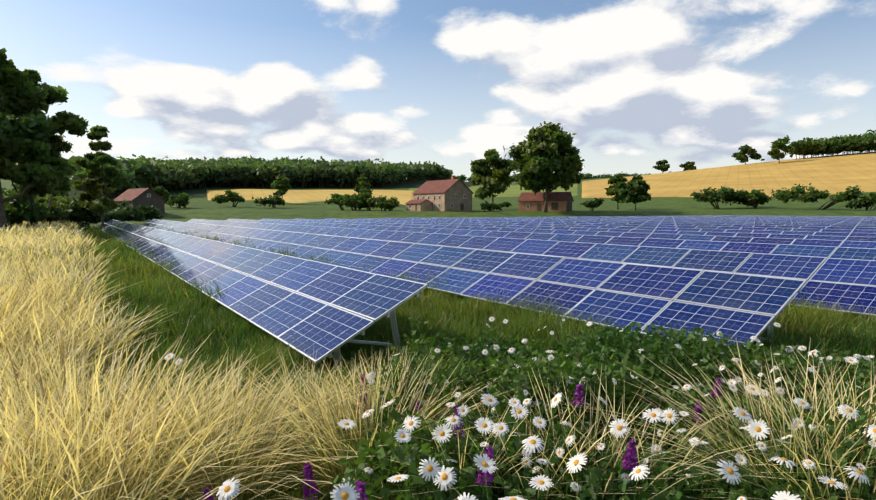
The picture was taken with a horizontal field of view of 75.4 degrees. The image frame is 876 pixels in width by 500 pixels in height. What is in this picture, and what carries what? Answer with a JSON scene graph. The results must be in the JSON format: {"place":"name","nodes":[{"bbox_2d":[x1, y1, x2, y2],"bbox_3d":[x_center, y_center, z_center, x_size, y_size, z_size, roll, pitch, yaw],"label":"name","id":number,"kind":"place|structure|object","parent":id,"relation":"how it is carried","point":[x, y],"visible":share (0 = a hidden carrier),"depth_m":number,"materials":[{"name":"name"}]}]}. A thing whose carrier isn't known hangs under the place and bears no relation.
{"place":"outdoors","nodes":[
{"label":"outdoors","id":0,"kind":"place"},
{"bbox_2d":[37,183,206,198],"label":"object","id":1,"kind":"structure","parent":0,"point":[196,191],"depth_m":366.60,"materials":[{"name":"green plant"}]},
{"bbox_2d":[61,153,452,198],"bbox_3d":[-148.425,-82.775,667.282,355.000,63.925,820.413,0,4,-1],"label":"forest hill","id":2,"kind":"structure","parent":0,"point":[142,171],"depth_m":472.94,"materials":[{"name":"green plant"}]},
{"bbox_2d":[207,189,413,204],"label":"wheat field","id":3,"kind":"structure","parent":0,"point":[307,196],"depth_m":370.61,"materials":[{"name":"yellow plant"}]},
{"bbox_2d":[208,179,472,188],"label":"wheat field","id":4,"kind":"structure","parent":0,"point":[404,184],"depth_m":510.74,"materials":[{"name":"plant"}]},
{"bbox_2d":[0,173,875,499],"bbox_3d":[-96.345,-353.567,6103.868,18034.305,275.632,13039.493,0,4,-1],"label":"ground","id":5,"kind":"structure","parent":0,"point":[206,209],"depth_m":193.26,"materials":[{"name":"green plant"}]},
{"bbox_2d":[3,194,49,227],"bbox_3d":[-42.434,-3.289,54.851,8.795,4.322,5.177,0,4,-1],"label":"shrub","id":6,"kind":"object","parent":5,"relation":"on","point":[16,209],"visible":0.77,"depth_m":54.44,"materials":[{"name":"green plant"}]},
{"bbox_2d":[2,183,53,221],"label":"shrub","id":7,"kind":"object","parent":5,"relation":"on","point":[9,191],"depth_m":74.34,"materials":[{"name":"green plant"}]},
{"bbox_2d":[0,48,59,229],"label":"tree","id":8,"kind":"object","parent":5,"relation":"on","point":[21,96],"visible":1,"depth_m":48.08,"materials":[{"name":"green plant"}]},
{"bbox_2d":[2,189,72,224],"bbox_3d":[-43.434,-3.991,60.156,6.381,5.038,10.140,0,4,-1],"label":"shrub","id":9,"kind":"object","parent":5,"relation":"on","point":[57,211],"visible":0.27,"depth_m":61.60,"materials":[{"name":"green plant"}]},
{"bbox_2d":[0,69,88,228],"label":"tree","id":10,"kind":"object","parent":5,"relation":"on","point":[61,122],"visible":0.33,"depth_m":56.40,"materials":[{"name":"green plant"}]},
{"bbox_2d":[38,194,79,224],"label":"shrub","id":11,"kind":"object","parent":5,"relation":"on","point":[62,200],"visible":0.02,"depth_m":65.49,"materials":[{"name":"green plant"}]},
{"bbox_2d":[46,190,96,221],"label":"shrub","id":12,"kind":"object","parent":5,"relation":"on","point":[58,193],"visible":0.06,"depth_m":83.19,"materials":[{"name":"green plant"}]},
{"bbox_2d":[63,202,108,229],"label":"shrub","id":13,"kind":"object","parent":5,"relation":"on","point":[81,214],"visible":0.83,"depth_m":65.79,"materials":[{"name":"green plant"}]},
{"bbox_2d":[73,125,122,227],"bbox_3d":[-37.653,-7.790,63.116,5.074,12.251,4.296,0,4,-1],"label":"slender tree","id":14,"kind":"object","parent":5,"relation":"on","point":[109,174],"visible":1,"depth_m":62.60,"materials":[{"name":"green plant"}]},
{"bbox_2d":[97,198,131,222],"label":"shrub","id":15,"kind":"object","parent":5,"relation":"on","point":[122,205],"visible":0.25,"depth_m":106.35,"materials":[{"name":"green plant"}]},
{"bbox_2d":[93,204,146,223],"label":"shrub","id":16,"kind":"object","parent":5,"relation":"on","point":[133,213],"visible":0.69,"depth_m":82.30,"materials":[{"name":"green plant"}]},
{"bbox_2d":[114,188,165,213],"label":"barn","id":17,"kind":"structure","parent":5,"relation":"on","point":[142,197],"depth_m":165.92,"materials":[{"name":"brown brick"}]},
{"bbox_2d":[136,204,166,220],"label":"shrub","id":18,"kind":"object","parent":5,"relation":"on","point":[151,214],"visible":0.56,"depth_m":131.37,"materials":[{"name":"green plant"}]},
{"bbox_2d":[152,186,170,202],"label":"tree","id":19,"kind":"object","parent":5,"relation":"on","point":[162,192],"visible":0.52,"depth_m":204.73,"materials":[{"name":"green plant"}]},
{"bbox_2d":[164,192,192,207],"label":"hedge shrub","id":20,"kind":"object","parent":5,"relation":"on","point":[181,199],"visible":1,"depth_m":214.63,"materials":[{"name":"green plant"}]},
{"bbox_2d":[211,189,244,206],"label":"hedge shrub","id":21,"kind":"object","parent":5,"relation":"on","point":[231,196],"visible":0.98,"depth_m":232.87,"materials":[{"name":"green plant"}]},
{"bbox_2d":[98,220,427,365],"bbox_3d":[-22.802,-0.978,42.059,1.828,1.596,80.840,-3,5,-33],"label":"solar row","id":22,"kind":"object","parent":5,"relation":"on","point":[299,300],"visible":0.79,"depth_m":11.02,"materials":[{"name":"blue glass"}]},
{"bbox_2d":[252,194,284,207],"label":"hedge shrub","id":23,"kind":"object","parent":5,"relation":"on","point":[273,200],"visible":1,"depth_m":228.51,"materials":[{"name":"green plant"}]},
{"bbox_2d":[270,175,291,199],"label":"tree","id":24,"kind":"object","parent":5,"relation":"on","point":[282,189],"visible":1,"depth_m":265.74,"materials":[{"name":"green plant"}]},
{"bbox_2d":[324,194,360,209],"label":"hedge shrub","id":25,"kind":"object","parent":5,"relation":"on","point":[335,199],"visible":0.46,"depth_m":212.78,"materials":[{"name":"green plant"}]},
{"bbox_2d":[339,193,369,210],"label":"shrub","id":26,"kind":"object","parent":5,"relation":"on","point":[352,201],"visible":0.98,"depth_m":201.26,"materials":[{"name":"green plant"}]},
{"bbox_2d":[354,174,372,195],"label":"tree","id":27,"kind":"object","parent":5,"relation":"on","point":[365,184],"visible":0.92,"depth_m":255.31,"materials":[{"name":"green plant"}]},
{"bbox_2d":[357,192,384,210],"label":"hedge shrub","id":28,"kind":"object","parent":5,"relation":"on","point":[363,196],"visible":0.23,"depth_m":206.28,"materials":[{"name":"green plant"}]},
{"bbox_2d":[367,195,394,210],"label":"shrub","id":29,"kind":"object","parent":5,"relation":"on","point":[381,202],"visible":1,"depth_m":199.69,"materials":[{"name":"green plant"}]},
{"bbox_2d":[387,197,399,210],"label":"hedge shrub","id":30,"kind":"object","parent":5,"relation":"on","point":[396,202],"visible":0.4,"depth_m":205.40,"materials":[{"name":"green plant"}]},
{"bbox_2d":[405,199,432,210],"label":"shed","id":31,"kind":"structure","parent":5,"relation":"on","point":[419,205],"depth_m":200.71,"materials":[{"name":"beige stone"}]},
{"bbox_2d":[0,220,875,499],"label":"dry grass","id":32,"kind":"structure","parent":5,"relation":"on","point":[28,357],"depth_m":4.27,"materials":[{"name":"beige plant"}]},
{"bbox_2d":[412,176,473,210],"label":"farmhouse","id":33,"kind":"object","parent":5,"relation":"on","point":[452,194],"visible":0.79,"depth_m":200.39,"materials":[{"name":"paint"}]},
{"bbox_2d":[142,219,806,348],"bbox_3d":[-17.826,-1.107,43.763,1.831,1.628,84.280,-3,5,-33],"label":"solar row","id":34,"kind":"object","parent":5,"relation":"on","point":[744,307],"visible":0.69,"depth_m":11.85,"materials":[{"name":"blue glass"}]},
{"bbox_2d":[77,321,875,499],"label":"meadow stems","id":35,"kind":"object","parent":5,"relation":"on","point":[657,405],"visible":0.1,"depth_m":4.23,"materials":[{"name":"green plant"}]},
{"bbox_2d":[70,316,875,499],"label":"daisy flowers","id":36,"kind":"object","parent":35,"relation":"on","point":[443,475],"visible":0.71,"depth_m":3.51,"materials":[{"name":"white plant"}]},
{"bbox_2d":[202,352,851,499],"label":"purple wildflowers","id":37,"kind":"object","parent":35,"relation":"on","point":[631,451],"visible":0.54,"depth_m":3.67,"materials":[{"name":"purple plant"}]},
{"bbox_2d":[470,149,515,202],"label":"tree","id":38,"kind":"object","parent":5,"relation":"on","point":[495,179],"visible":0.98,"depth_m":216.57,"materials":[{"name":"green plant"}]},
{"bbox_2d":[409,183,577,197],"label":"crop field","id":39,"kind":"structure","parent":5,"relation":"on","point":[513,191],"depth_m":393.29,"materials":[{"name":"plant"}]},
{"bbox_2d":[480,201,511,210],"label":"shrub","id":40,"kind":"object","parent":5,"relation":"on","point":[496,206],"visible":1,"depth_m":198.69,"materials":[{"name":"green plant"}]},
{"bbox_2d":[187,219,875,317],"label":"solar row","id":41,"kind":"object","parent":5,"relation":"on","point":[849,283],"visible":0.4,"depth_m":15.45,"materials":[{"name":"blue glass"}]},
{"bbox_2d":[503,121,584,212],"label":"tree","id":42,"kind":"object","parent":5,"relation":"on","point":[546,157],"visible":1,"depth_m":183.89,"materials":[{"name":"green plant"}]},
{"bbox_2d":[517,192,573,211],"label":"brick shed","id":43,"kind":"structure","parent":5,"relation":"on","point":[557,201],"depth_m":196.75,"materials":[{"name":"brown brick"}]},
{"bbox_2d":[537,202,569,210],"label":"barn openings","id":44,"kind":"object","parent":43,"relation":"in","point":[554,205],"depth_m":194.63,"materials":[{"name":"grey wood"}]},
{"bbox_2d":[225,219,875,274],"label":"solar row","id":45,"kind":"object","parent":5,"relation":"on","point":[831,252],"visible":0.29,"depth_m":22.83,"materials":[{"name":"blue glass"}]},
{"bbox_2d":[261,219,875,248],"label":"solar row","id":46,"kind":"object","parent":5,"relation":"on","point":[842,243],"visible":0.21,"depth_m":28.48,"materials":[{"name":"blue glass"}]},
{"bbox_2d":[293,219,875,241],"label":"solar row","id":47,"kind":"object","parent":5,"relation":"on","point":[843,238],"visible":0.17,"depth_m":34.27,"materials":[{"name":"blue glass"}]},
{"bbox_2d":[580,198,604,210],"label":"shrub","id":48,"kind":"object","parent":5,"relation":"on","point":[596,202],"visible":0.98,"depth_m":195.60,"materials":[{"name":"green plant"}]},
{"bbox_2d":[324,218,875,236],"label":"solar row","id":49,"kind":"object","parent":5,"relation":"on","point":[748,231],"visible":0.23,"depth_m":39.68,"materials":[{"name":"blue glass"}]},
{"bbox_2d":[332,315,875,499],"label":"meadow herbs","id":50,"kind":"object","parent":5,"relation":"on","point":[423,450],"visible":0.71,"depth_m":4.68,"materials":[{"name":"green plant"}]},
{"bbox_2d":[356,218,875,232],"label":"solar row","id":51,"kind":"object","parent":5,"relation":"on","point":[770,229],"visible":0.21,"depth_m":44.97,"materials":[{"name":"blue glass"}]},
{"bbox_2d":[604,174,628,208],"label":"tree","id":52,"kind":"object","parent":5,"relation":"on","point":[619,180],"visible":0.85,"depth_m":211.24,"materials":[{"name":"green plant"}]},
{"bbox_2d":[382,218,875,229],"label":"solar row","id":53,"kind":"object","parent":5,"relation":"on","point":[816,227],"visible":0.15,"depth_m":49.74,"materials":[{"name":"blue glass"}]},
{"bbox_2d":[617,175,650,209],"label":"tree","id":54,"kind":"object","parent":5,"relation":"on","point":[637,192],"visible":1,"depth_m":200.05,"materials":[{"name":"green plant"}]},
{"bbox_2d":[408,217,875,226],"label":"solar row","id":55,"kind":"object","parent":5,"relation":"on","point":[673,222],"visible":0.19,"depth_m":55.29,"materials":[{"name":"blue glass"}]},
{"bbox_2d":[432,217,875,225],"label":"solar row","id":56,"kind":"object","parent":5,"relation":"on","point":[683,221],"visible":0.12,"depth_m":60.69,"materials":[{"name":"blue glass"}]},
{"bbox_2d":[453,129,875,181],"bbox_3d":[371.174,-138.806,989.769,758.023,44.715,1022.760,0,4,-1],"label":"forest","id":57,"kind":"object","parent":5,"relation":"on","point":[846,144],"visible":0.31,"depth_m":531.10,"materials":[{"name":"green plant"}]},
{"bbox_2d":[455,217,875,224],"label":"solar row","id":58,"kind":"object","parent":5,"relation":"on","point":[691,221],"visible":0.12,"depth_m":64.24,"materials":[{"name":"blue glass"}]},
{"bbox_2d":[476,217,875,223],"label":"solar row","id":59,"kind":"object","parent":5,"relation":"on","point":[685,220],"visible":0.15,"depth_m":71.40,"materials":[{"name":"blue glass"}]},
{"bbox_2d":[508,217,875,222],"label":"solar row","id":60,"kind":"object","parent":5,"relation":"on","point":[697,219],"visible":0.08,"depth_m":73.56,"materials":[{"name":"blue glass"}]},
{"bbox_2d":[584,216,814,218],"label":"solar row","id":61,"kind":"object","parent":5,"relation":"on","point":[708,217],"visible":0.12,"depth_m":103.51,"materials":[{"name":"blue glass"}]},
{"bbox_2d":[538,217,875,221],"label":"solar row","id":62,"kind":"object","parent":5,"relation":"on","point":[714,219],"visible":0.12,"depth_m":78.92,"materials":[{"name":"blue glass"}]},
{"bbox_2d":[552,216,875,220],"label":"solar row","id":63,"kind":"object","parent":5,"relation":"on","point":[735,218],"visible":0.08,"depth_m":88.68,"materials":[{"name":"blue glass"}]},
{"bbox_2d":[691,186,747,208],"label":"shrub","id":64,"kind":"object","parent":5,"relation":"on","point":[711,196],"visible":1,"depth_m":203.11,"materials":[{"name":"green plant"}]},
{"bbox_2d":[568,216,875,219],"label":"solar row","id":65,"kind":"object","parent":5,"relation":"on","point":[749,218],"visible":0.08,"depth_m":90.05,"materials":[{"name":"blue glass"}]},
{"bbox_2d":[575,217,869,220],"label":"solar row","id":66,"kind":"object","parent":5,"relation":"on","point":[743,219],"visible":0.15,"depth_m":80.46,"materials":[{"name":"blue glass"}]},
{"bbox_2d":[610,216,851,218],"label":"solar row","id":67,"kind":"object","parent":5,"relation":"on","point":[740,217],"visible":0.1,"depth_m":103.55,"materials":[{"name":"blue glass"}]},
{"bbox_2d":[665,216,810,217],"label":"solar row","id":68,"kind":"object","parent":5,"relation":"on","point":[778,217],"visible":0.1,"depth_m":106.05,"materials":[{"name":"blue glass"}]},
{"bbox_2d":[731,144,764,164],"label":"hill tree","id":69,"kind":"object","parent":5,"relation":"on","point":[741,156],"visible":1,"depth_m":554.67,"materials":[{"name":"green plant"}]},
{"bbox_2d":[738,189,771,207],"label":"shrub","id":70,"kind":"object","parent":5,"relation":"on","point":[757,198],"visible":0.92,"depth_m":201.49,"materials":[{"name":"green plant"}]},
{"bbox_2d":[636,216,875,218],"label":"solar row","id":71,"kind":"object","parent":5,"relation":"on","point":[752,217],"visible":0.21,"depth_m":104.70,"materials":[{"name":"blue glass"}]},
{"bbox_2d":[689,216,846,217],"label":"solar row","id":72,"kind":"object","parent":5,"relation":"on","point":[811,217],"visible":0.1,"depth_m":106.41,"materials":[{"name":"blue glass"}]},
{"bbox_2d":[767,135,795,162],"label":"hill tree","id":73,"kind":"object","parent":5,"relation":"on","point":[777,147],"visible":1,"depth_m":506.65,"materials":[{"name":"green plant"}]},
{"bbox_2d":[706,215,862,216],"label":"solar row","id":74,"kind":"object","parent":5,"relation":"on","point":[833,216],"visible":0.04,"depth_m":124.18,"materials":[{"name":"blue glass"}]},
{"bbox_2d":[721,216,875,217],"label":"solar row","id":75,"kind":"object","parent":5,"relation":"on","point":[841,217],"visible":0.12,"depth_m":120.76,"materials":[{"name":"blue glass"}]},
{"bbox_2d":[769,183,863,209],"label":"shrub","id":76,"kind":"object","parent":5,"relation":"on","point":[799,193],"visible":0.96,"depth_m":180.27,"materials":[{"name":"green plant"}]},
{"bbox_2d":[844,192,875,209],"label":"shrub","id":77,"kind":"object","parent":5,"relation":"on","point":[868,200],"visible":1,"depth_m":166.40,"materials":[{"name":"green plant"}]},
{"bbox_2d":[0,0,875,181],"label":"sky","id":78,"kind":"structure","parent":0,"point":[639,84],"materials":[{"name":"blue"}]},
{"bbox_2d":[582,152,875,197],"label":"wheat field","id":79,"kind":"structure","parent":0,"point":[833,174],"depth_m":392.94,"materials":[{"name":"yellow plant"}]},
{"bbox_2d":[653,159,669,172],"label":"hill tree","id":80,"kind":"object","parent":79,"relation":"on","point":[661,166],"visible":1,"depth_m":699.89,"materials":[{"name":"green plant"}]},
{"bbox_2d":[679,161,696,170],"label":"hill tree","id":81,"kind":"object","parent":79,"relation":"on","point":[688,165],"visible":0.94,"depth_m":707.32,"materials":[{"name":"green plant"}]}
]}

